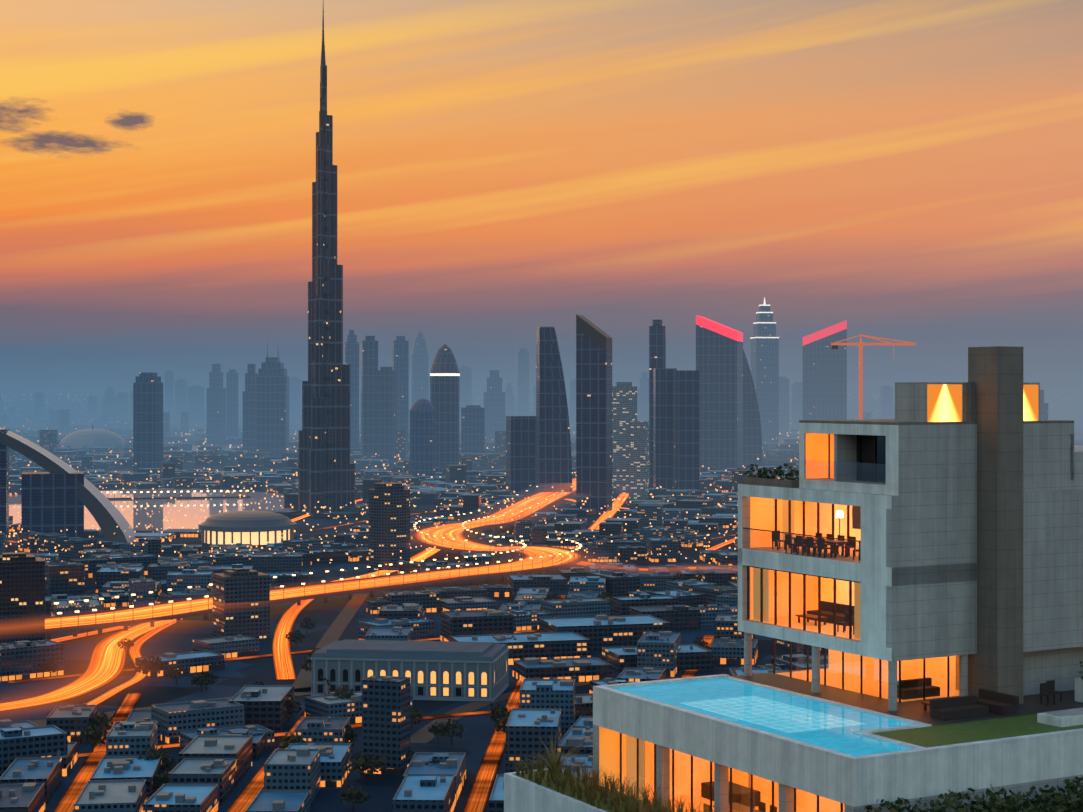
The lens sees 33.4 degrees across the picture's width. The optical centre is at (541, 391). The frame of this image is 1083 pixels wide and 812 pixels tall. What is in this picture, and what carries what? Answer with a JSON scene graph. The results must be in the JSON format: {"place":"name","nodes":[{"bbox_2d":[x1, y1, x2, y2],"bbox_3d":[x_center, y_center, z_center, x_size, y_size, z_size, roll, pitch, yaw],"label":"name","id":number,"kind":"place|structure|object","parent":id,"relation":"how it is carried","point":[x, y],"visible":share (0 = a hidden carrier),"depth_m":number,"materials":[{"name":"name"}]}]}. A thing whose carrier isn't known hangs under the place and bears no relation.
{"place":"outdoors","nodes":[
{"label":"outdoors","id":0,"kind":"place"},
{"bbox_2d":[34,392,43,418],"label":"tower","id":1,"kind":"structure","parent":0,"point":[38,405],"depth_m":12776.28,"materials":[{"name":"blue"}]},
{"bbox_2d":[88,396,96,418],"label":"tower","id":2,"kind":"structure","parent":0,"point":[92,407],"depth_m":12786.52,"materials":[{"name":"blue"}]},
{"bbox_2d":[53,692,142,811],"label":"street","id":3,"kind":"structure","parent":0,"point":[70,796],"depth_m":945.23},
{"bbox_2d":[103,387,115,420],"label":"tower","id":4,"kind":"structure","parent":0,"point":[109,404],"depth_m":11871.77,"materials":[{"name":"blue"}]},
{"bbox_2d":[31,619,194,702],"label":"slip glow","id":5,"kind":"object","parent":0,"point":[104,670],"visible":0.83,"depth_m":1354.20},
{"bbox_2d":[116,392,127,419],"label":"tower","id":6,"kind":"structure","parent":0,"point":[121,405],"depth_m":11872.10,"materials":[{"name":"blue"}]},
{"bbox_2d":[130,390,132,416],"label":"tower","id":7,"kind":"structure","parent":0,"point":[131,403],"depth_m":12791.62,"materials":[{"name":"blue"}]},
{"bbox_2d":[133,372,162,472],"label":"tower","id":8,"kind":"structure","parent":0,"point":[147,419],"depth_m":4361.16,"materials":[{"name":"blue"}]},
{"bbox_2d":[9,488,294,532],"bbox_3d":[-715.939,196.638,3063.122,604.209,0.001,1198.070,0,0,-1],"label":"lake","id":9,"kind":"structure","parent":0,"point":[134,516],"depth_m":3078.17,"materials":[{"name":"pink liquid"}]},
{"bbox_2d":[165,370,173,413],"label":"tower","id":10,"kind":"structure","parent":0,"point":[169,390],"depth_m":15120.04,"materials":[{"name":"blue"}]},
{"bbox_2d":[31,687,310,725],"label":"cross road","id":11,"kind":"structure","parent":0,"point":[111,713],"depth_m":1119.15,"materials":[{"name":"asphalt"}]},
{"bbox_2d":[175,379,186,420],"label":"tower","id":12,"kind":"structure","parent":0,"point":[180,395],"depth_m":11880.77,"materials":[{"name":"blue"}]},
{"bbox_2d":[188,386,203,424],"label":"tower","id":13,"kind":"structure","parent":0,"point":[196,403],"depth_m":10389.48,"materials":[{"name":"blue"}]},
{"bbox_2d":[226,370,237,436],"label":"tower","id":14,"kind":"structure","parent":0,"point":[231,403],"depth_m":6928.55,"materials":[{"name":"blue"}]},
{"bbox_2d":[243,364,257,451],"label":"tower","id":15,"kind":"structure","parent":0,"point":[249,417],"depth_m":5542.59,"materials":[{"name":"blue"}]},
{"bbox_2d":[7,629,538,682],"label":"street","id":16,"kind":"structure","parent":0,"point":[130,669],"depth_m":1327.14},
{"bbox_2d":[77,709,510,756],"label":"street","id":17,"kind":"structure","parent":0,"point":[352,726],"depth_m":1064.34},
{"bbox_2d":[226,638,364,811],"bbox_3d":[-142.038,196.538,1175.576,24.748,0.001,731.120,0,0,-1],"label":"street","id":18,"kind":"structure","parent":0,"point":[244,799],"depth_m":890.65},
{"bbox_2d":[293,594,368,691],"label":"cross road","id":19,"kind":"structure","parent":0,"point":[337,627],"depth_m":1483.93,"materials":[{"name":"asphalt"}]},
{"bbox_2d":[344,330,358,447],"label":"tower","id":20,"kind":"structure","parent":0,"point":[351,350],"depth_m":5548.37,"materials":[{"name":"grey"}]},
{"bbox_2d":[315,511,436,529],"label":"street","id":21,"kind":"structure","parent":0,"point":[359,522],"depth_m":2681.29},
{"bbox_2d":[392,336,408,454],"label":"tower","id":22,"kind":"structure","parent":0,"point":[400,355],"depth_m":5548.96,"materials":[{"name":"blue"}]},
{"bbox_2d":[412,331,428,404],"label":"tower","id":23,"kind":"structure","parent":0,"point":[420,371],"depth_m":7925.81,"materials":[{"name":"blue"}]},
{"bbox_2d":[430,344,459,471],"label":"tower","id":24,"kind":"structure","parent":0,"point":[444,385],"depth_m":4365.69,"materials":[{"name":"black"}]},
{"bbox_2d":[459,366,471,420],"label":"tower","id":25,"kind":"structure","parent":0,"point":[465,387],"depth_m":11912.67,"materials":[{"name":"blue"}]},
{"bbox_2d":[505,383,514,422],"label":"tower","id":26,"kind":"structure","parent":0,"point":[509,403],"depth_m":11120.74,"materials":[{"name":"blue"}]},
{"bbox_2d":[463,595,565,811],"bbox_3d":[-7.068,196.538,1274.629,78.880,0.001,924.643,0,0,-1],"label":"street","id":27,"kind":"structure","parent":0,"point":[478,796],"depth_m":945.23,"materials":[{"name":"asphalt"}]},
{"bbox_2d":[506,416,535,494],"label":"tower","id":28,"kind":"structure","parent":0,"point":[520,455],"depth_m":3422.24,"materials":[{"name":"black"}]},
{"bbox_2d":[516,348,528,415],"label":"tower","id":29,"kind":"structure","parent":0,"point":[522,381],"depth_m":11912.81,"materials":[{"name":"blue"}]},
{"bbox_2d":[0,394,1068,564],"bbox_3d":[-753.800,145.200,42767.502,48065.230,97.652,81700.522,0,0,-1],"label":"city lights","id":30,"kind":"object","parent":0,"point":[68,396],"visible":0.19,"depth_m":3102.45,"materials":[{"name":"orange"}]},
{"bbox_2d":[0,395,1082,811],"bbox_3d":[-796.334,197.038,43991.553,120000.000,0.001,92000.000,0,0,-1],"label":"ground","id":31,"kind":"structure","parent":0,"point":[236,677],"depth_m":1426.58,"materials":[{"name":"asphalt"}]},
{"bbox_2d":[0,429,8,542],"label":"tower","id":32,"kind":"structure","parent":31,"relation":"on","point":[4,488],"depth_m":2323.46,"materials":[{"name":"black"}]},
{"bbox_2d":[0,552,44,643],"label":"apartment building","id":33,"kind":"structure","parent":31,"relation":"on","point":[22,588],"depth_m":1370.81,"materials":[{"name":"black"}]},
{"bbox_2d":[39,660,57,676],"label":"tree","id":34,"kind":"object","parent":31,"relation":"on","point":[48,667],"depth_m":1239.90,"materials":[{"name":"green plant"}]},
{"bbox_2d":[21,471,83,537],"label":"office building","id":35,"kind":"structure","parent":31,"relation":"on","point":[51,503],"depth_m":2311.83,"materials":[{"name":"black"}]},
{"bbox_2d":[0,427,136,542],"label":"arch","id":36,"kind":"structure","parent":31,"relation":"on","point":[108,516],"depth_m":2320.33,"materials":[{"name":"grey"}]},
{"bbox_2d":[0,620,175,710],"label":"highway","id":37,"kind":"structure","parent":31,"relation":"on","point":[109,654],"depth_m":1264.30,"materials":[{"name":"asphalt"}]},
{"bbox_2d":[76,725,107,751],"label":"tree","id":38,"kind":"object","parent":31,"relation":"on","point":[91,735],"visible":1,"depth_m":982.47,"materials":[{"name":"green plant"}]},
{"bbox_2d":[57,424,128,452],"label":"domed hall","id":39,"kind":"structure","parent":31,"relation":"on","point":[84,439],"depth_m":5769.60,"materials":[{"name":"blue"}]},
{"bbox_2d":[88,711,112,739],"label":"tree","id":40,"kind":"object","parent":31,"relation":"on","point":[101,723],"visible":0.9,"depth_m":1016.80,"materials":[{"name":"green plant"}]},
{"bbox_2d":[117,638,134,650],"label":"tree","id":41,"kind":"object","parent":31,"relation":"on","point":[126,644],"depth_m":1361.52,"materials":[{"name":"green plant"}]},
{"bbox_2d":[87,619,182,704],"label":"road","id":42,"kind":"structure","parent":31,"relation":"on","point":[134,651],"depth_m":1253.13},
{"bbox_2d":[137,655,164,680],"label":"tree","id":43,"kind":"object","parent":31,"relation":"on","point":[150,665],"depth_m":1226.64,"materials":[{"name":"green plant"}]},
{"bbox_2d":[138,744,173,769],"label":"tree","id":44,"kind":"object","parent":31,"relation":"on","point":[152,752],"visible":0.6,"depth_m":913.25,"materials":[{"name":"green plant"}]},
{"bbox_2d":[153,769,171,788],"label":"tree","id":45,"kind":"object","parent":31,"relation":"on","point":[160,780],"visible":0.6,"depth_m":871.18,"materials":[{"name":"green plant"}]},
{"bbox_2d":[165,663,187,684],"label":"tree","id":46,"kind":"object","parent":31,"relation":"on","point":[174,673],"depth_m":1210.53,"materials":[{"name":"green plant"}]},
{"bbox_2d":[106,490,250,499],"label":"causeway","id":47,"kind":"structure","parent":31,"relation":"on","point":[181,497],"depth_m":3298.63,"materials":[{"name":"grey concrete"}]},
{"bbox_2d":[190,672,210,691],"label":"tree","id":48,"kind":"object","parent":31,"relation":"on","point":[204,681],"visible":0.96,"depth_m":1180.02,"materials":[{"name":"green plant"}]},
{"bbox_2d":[194,669,219,690],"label":"tree","id":49,"kind":"object","parent":31,"relation":"on","point":[212,676],"visible":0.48,"depth_m":1186.16,"materials":[{"name":"green plant"}]},
{"bbox_2d":[207,364,225,439],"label":"tower","id":50,"kind":"structure","parent":31,"relation":"on","point":[216,410],"depth_m":6649.60,"materials":[{"name":"blue"}]},
{"bbox_2d":[213,568,269,638],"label":"apartment building","id":51,"kind":"structure","parent":31,"relation":"on","point":[241,601],"depth_m":1430.14,"materials":[{"name":"black"}]},
{"bbox_2d":[198,510,296,544],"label":"arena","id":52,"kind":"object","parent":31,"relation":"on","point":[253,526],"visible":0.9,"depth_m":2319.85,"materials":[{"name":"grey"}]},
{"bbox_2d":[256,342,288,456],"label":"tower","id":53,"kind":"structure","parent":31,"relation":"on","point":[272,407],"depth_m":5342.86,"materials":[{"name":"blue"}]},
{"bbox_2d":[273,732,304,749],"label":"tree","id":54,"kind":"object","parent":31,"relation":"on","point":[287,741],"visible":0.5,"depth_m":958.75,"materials":[{"name":"green plant"}]},
{"bbox_2d":[281,693,301,722],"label":"tree","id":55,"kind":"object","parent":31,"relation":"on","point":[291,704],"visible":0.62,"depth_m":1073.21,"materials":[{"name":"green plant"}]},
{"bbox_2d":[0,472,582,639],"bbox_3d":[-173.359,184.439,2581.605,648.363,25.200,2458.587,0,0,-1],"label":"highway","id":56,"kind":"structure","parent":31,"relation":"on","point":[455,538],"depth_m":1802.38,"materials":[{"name":"asphalt"}]},
{"bbox_2d":[50,626,129,641],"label":"road","id":57,"kind":"structure","parent":56,"relation":"on","point":[80,635],"depth_m":1455.82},
{"bbox_2d":[521,556,710,571],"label":"road","id":58,"kind":"structure","parent":56,"relation":"on","point":[550,558],"depth_m":1855.15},
{"bbox_2d":[272,598,315,679],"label":"road","id":59,"kind":"structure","parent":31,"relation":"on","point":[282,659],"depth_m":1398.35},
{"bbox_2d":[285,630,304,647],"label":"tree","id":60,"kind":"object","parent":31,"relation":"on","point":[296,636],"visible":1,"depth_m":1380.97,"materials":[{"name":"green plant"}]},
{"bbox_2d":[289,377,300,418],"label":"tower","id":61,"kind":"structure","parent":31,"relation":"on","point":[294,397],"depth_m":11096.39,"materials":[{"name":"blue"}]},
{"bbox_2d":[301,656,311,670],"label":"tree","id":62,"kind":"object","parent":31,"relation":"on","point":[305,666],"visible":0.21,"depth_m":1226.03,"materials":[{"name":"green plant"}]},
{"bbox_2d":[299,617,315,633],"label":"tree","id":63,"kind":"object","parent":31,"relation":"on","point":[308,623],"visible":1,"depth_m":1466.64,"materials":[{"name":"green plant"}]},
{"bbox_2d":[298,5,354,515],"bbox_3d":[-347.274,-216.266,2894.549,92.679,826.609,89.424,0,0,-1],"label":"skyscraper","id":64,"kind":"structure","parent":31,"relation":"on","point":[326,472],"depth_m":2899.60,"materials":[{"name":"black"}]},
{"bbox_2d":[335,685,353,699],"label":"tree","id":65,"kind":"object","parent":31,"relation":"on","point":[347,695],"visible":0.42,"depth_m":1089.31,"materials":[{"name":"green plant"}]},
{"bbox_2d":[340,724,357,745],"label":"tree","id":66,"kind":"object","parent":31,"relation":"on","point":[348,737],"visible":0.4,"depth_m":977.91,"materials":[{"name":"green plant"}]},
{"bbox_2d":[338,784,369,809],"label":"tree","id":67,"kind":"object","parent":31,"relation":"on","point":[351,793],"visible":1,"depth_m":847.89,"materials":[{"name":"green plant"}]},
{"bbox_2d":[345,752,385,783],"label":"tree","id":68,"kind":"object","parent":31,"relation":"on","point":[365,764],"visible":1,"depth_m":904.72,"materials":[{"name":"green plant"}]},
{"bbox_2d":[361,336,377,454],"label":"tower","id":69,"kind":"structure","parent":31,"relation":"on","point":[369,395],"depth_m":5040.76,"materials":[{"name":"blue"}]},
{"bbox_2d":[329,547,440,581],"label":"road","id":70,"kind":"structure","parent":31,"relation":"on","point":[420,556],"depth_m":2104.56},
{"bbox_2d":[378,367,395,461],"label":"tower","id":71,"kind":"structure","parent":31,"relation":"on","point":[386,412],"depth_m":5043.21,"materials":[{"name":"blue"}]},
{"bbox_2d":[369,483,409,570],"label":"tower","id":72,"kind":"structure","parent":31,"relation":"on","point":[389,519],"depth_m":1979.14,"materials":[{"name":"black"}]},
{"bbox_2d":[310,639,509,700],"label":"classical hall","id":73,"kind":"structure","parent":31,"relation":"on","point":[453,671],"depth_m":1156.52,"materials":[{"name":"grey"}]},
{"bbox_2d":[0,456,828,811],"bbox_3d":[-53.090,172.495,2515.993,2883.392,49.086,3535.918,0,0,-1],"label":"city blocks","id":74,"kind":"structure","parent":31,"relation":"on","point":[224,744],"depth_m":1361.65,"materials":[{"name":"grey"}]},
{"bbox_2d":[410,707,423,730],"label":"tree","id":75,"kind":"object","parent":31,"relation":"on","point":[414,714],"visible":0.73,"depth_m":1046.00,"materials":[{"name":"green plant"}]},
{"bbox_2d":[410,398,435,475],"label":"tower","id":76,"kind":"structure","parent":31,"relation":"on","point":[422,436],"depth_m":4049.26,"materials":[{"name":"blue"}]},
{"bbox_2d":[427,721,446,739],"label":"tree","id":77,"kind":"object","parent":31,"relation":"on","point":[433,729],"visible":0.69,"depth_m":1017.12,"materials":[{"name":"green plant"}]},
{"bbox_2d":[437,718,465,744],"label":"tree","id":78,"kind":"object","parent":31,"relation":"on","point":[448,728],"visible":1,"depth_m":1003.26,"materials":[{"name":"green plant"}]},
{"bbox_2d":[461,405,484,452],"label":"tower","id":79,"kind":"structure","parent":31,"relation":"on","point":[472,428],"depth_m":5036.63,"materials":[{"name":"blue"}]},
{"bbox_2d":[484,370,504,440],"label":"tower","id":80,"kind":"structure","parent":31,"relation":"on","point":[494,400],"depth_m":6931.38,"materials":[{"name":"blue"}]},
{"bbox_2d":[485,700,511,722],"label":"tree","id":81,"kind":"object","parent":31,"relation":"on","point":[498,712],"visible":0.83,"depth_m":1043.72,"materials":[{"name":"green plant"}]},
{"bbox_2d":[493,714,509,732],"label":"tree","id":82,"kind":"object","parent":31,"relation":"on","point":[503,725],"visible":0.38,"depth_m":1012.56,"materials":[{"name":"green plant"}]},
{"bbox_2d":[0,404,1064,468],"bbox_3d":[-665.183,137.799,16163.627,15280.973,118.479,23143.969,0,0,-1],"label":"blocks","id":83,"kind":"structure","parent":31,"relation":"on","point":[59,420],"depth_m":5317.25,"materials":[{"name":"concrete"}]},
{"bbox_2d":[543,591,562,599],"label":"tree","id":84,"kind":"object","parent":31,"relation":"on","point":[552,597],"visible":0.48,"depth_m":1616.00,"materials":[{"name":"green plant"}]},
{"bbox_2d":[536,327,571,498],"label":"tower","id":85,"kind":"structure","parent":31,"relation":"on","point":[553,457],"depth_m":3285.95,"materials":[{"name":"black"}]},
{"bbox_2d":[576,314,611,511],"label":"tower","id":86,"kind":"structure","parent":31,"relation":"on","point":[594,413],"depth_m":2941.67,"materials":[{"name":"black"}]},
{"bbox_2d":[597,592,611,604],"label":"tree","id":87,"kind":"object","parent":31,"relation":"on","point":[604,597],"visible":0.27,"depth_m":1600.66,"materials":[{"name":"green plant"}]},
{"bbox_2d":[612,382,636,493],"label":"tower","id":88,"kind":"structure","parent":31,"relation":"on","point":[624,403],"depth_m":3465.73,"materials":[{"name":"black"}]},
{"bbox_2d":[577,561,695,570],"bbox_3d":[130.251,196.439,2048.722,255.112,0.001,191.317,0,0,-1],"label":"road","id":89,"kind":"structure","parent":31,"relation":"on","point":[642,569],"depth_m":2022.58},
{"bbox_2d":[691,636,707,648],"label":"tree","id":90,"kind":"object","parent":31,"relation":"on","point":[701,643],"visible":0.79,"depth_m":1352.56,"materials":[{"name":"green plant"}]},
{"bbox_2d":[696,315,742,467],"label":"tower","id":91,"kind":"structure","parent":31,"relation":"on","point":[719,357],"depth_m":4611.71,"materials":[{"name":"grey"}]},
{"bbox_2d":[743,350,762,463],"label":"tower","id":92,"kind":"structure","parent":31,"relation":"on","point":[752,444],"depth_m":4899.80,"materials":[{"name":"blue"}]},
{"bbox_2d":[504,346,1082,811],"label":"villa","id":93,"kind":"object","parent":31,"relation":"on","point":[916,566],"visible":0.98,"depth_m":83.68,"materials":[{"name":"concrete"}]},
{"bbox_2d":[507,732,742,811],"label":"ornamental grasses","id":94,"kind":"object","parent":93,"relation":"on","point":[554,769],"visible":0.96,"depth_m":84.51,"materials":[{"name":"green plant"}]},
{"bbox_2d":[743,463,1082,811],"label":"plants","id":95,"kind":"object","parent":93,"relation":"on","point":[994,803],"visible":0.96,"depth_m":72.53,"materials":[{"name":"plant"}]},
{"bbox_2d":[791,382,802,427],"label":"tower","id":96,"kind":"structure","parent":31,"relation":"on","point":[796,402],"depth_m":9559.49,"materials":[{"name":"blue"}]},
{"bbox_2d":[803,320,846,419],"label":"tower","id":97,"kind":"structure","parent":31,"relation":"on","point":[824,381],"depth_m":6641.07,"materials":[{"name":"grey"}]},
{"bbox_2d":[831,335,915,419],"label":"tower crane","id":98,"kind":"object","parent":31,"relation":"on","point":[860,344],"visible":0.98,"depth_m":3420.89,"materials":[{"name":"brown"}]},
{"bbox_2d":[1040,390,1047,419],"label":"tower","id":99,"kind":"structure","parent":31,"relation":"on","point":[1043,411],"depth_m":6064.68,"materials":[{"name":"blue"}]},
{"bbox_2d":[0,0,1082,394],"label":"sky","id":100,"kind":"structure","parent":0,"point":[902,170],"materials":[{"name":"orange"}]},
{"bbox_2d":[410,677,679,742],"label":"cross road","id":101,"kind":"structure","parent":0,"point":[423,735],"depth_m":1105.22,"materials":[{"name":"asphalt"}]},
{"bbox_2d":[570,379,575,424],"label":"tower","id":102,"kind":"structure","parent":0,"point":[573,402],"depth_m":10432.41,"materials":[{"name":"blue"}]},
{"bbox_2d":[588,493,628,528],"bbox_3d":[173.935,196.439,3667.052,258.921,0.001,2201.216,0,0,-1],"label":"road","id":103,"kind":"structure","parent":0,"point":[616,502],"depth_m":2947.24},
{"bbox_2d":[629,421,648,498],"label":"tower","id":104,"kind":"structure","parent":0,"point":[638,459],"depth_m":3302.04,"materials":[{"name":"black"}]},
{"bbox_2d":[638,372,648,420],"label":"tower","id":105,"kind":"structure","parent":0,"point":[643,402],"depth_m":9827.98,"materials":[{"name":"blue"}]},
{"bbox_2d":[649,320,665,487],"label":"tower","id":106,"kind":"structure","parent":0,"point":[657,344],"depth_m":3667.05,"materials":[{"name":"black"}]},
{"bbox_2d":[653,368,676,488],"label":"tower","id":107,"kind":"structure","parent":0,"point":[663,427],"depth_m":3544.57,"materials":[{"name":"blue"}]},
{"bbox_2d":[673,370,698,489],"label":"tower","id":108,"kind":"structure","parent":0,"point":[685,429],"depth_m":3469.95,"materials":[{"name":"blue"}]},
{"bbox_2d":[680,635,714,677],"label":"street","id":109,"kind":"structure","parent":0,"point":[708,639],"depth_m":1270.12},
{"bbox_2d":[705,538,735,549],"bbox_3d":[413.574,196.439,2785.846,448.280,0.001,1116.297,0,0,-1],"label":"road","id":110,"kind":"structure","parent":0,"point":[721,545],"depth_m":2305.34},
{"bbox_2d":[750,297,778,442],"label":"tower","id":111,"kind":"structure","parent":0,"point":[765,357],"depth_m":6671.46,"materials":[{"name":"blue"}]},
{"bbox_2d":[779,377,788,433],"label":"tower","id":112,"kind":"structure","parent":0,"point":[783,405],"depth_m":8356.90,"materials":[{"name":"blue"}]},
{"bbox_2d":[880,386,892,418],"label":"tower","id":113,"kind":"structure","parent":0,"point":[886,402],"depth_m":11161.96,"materials":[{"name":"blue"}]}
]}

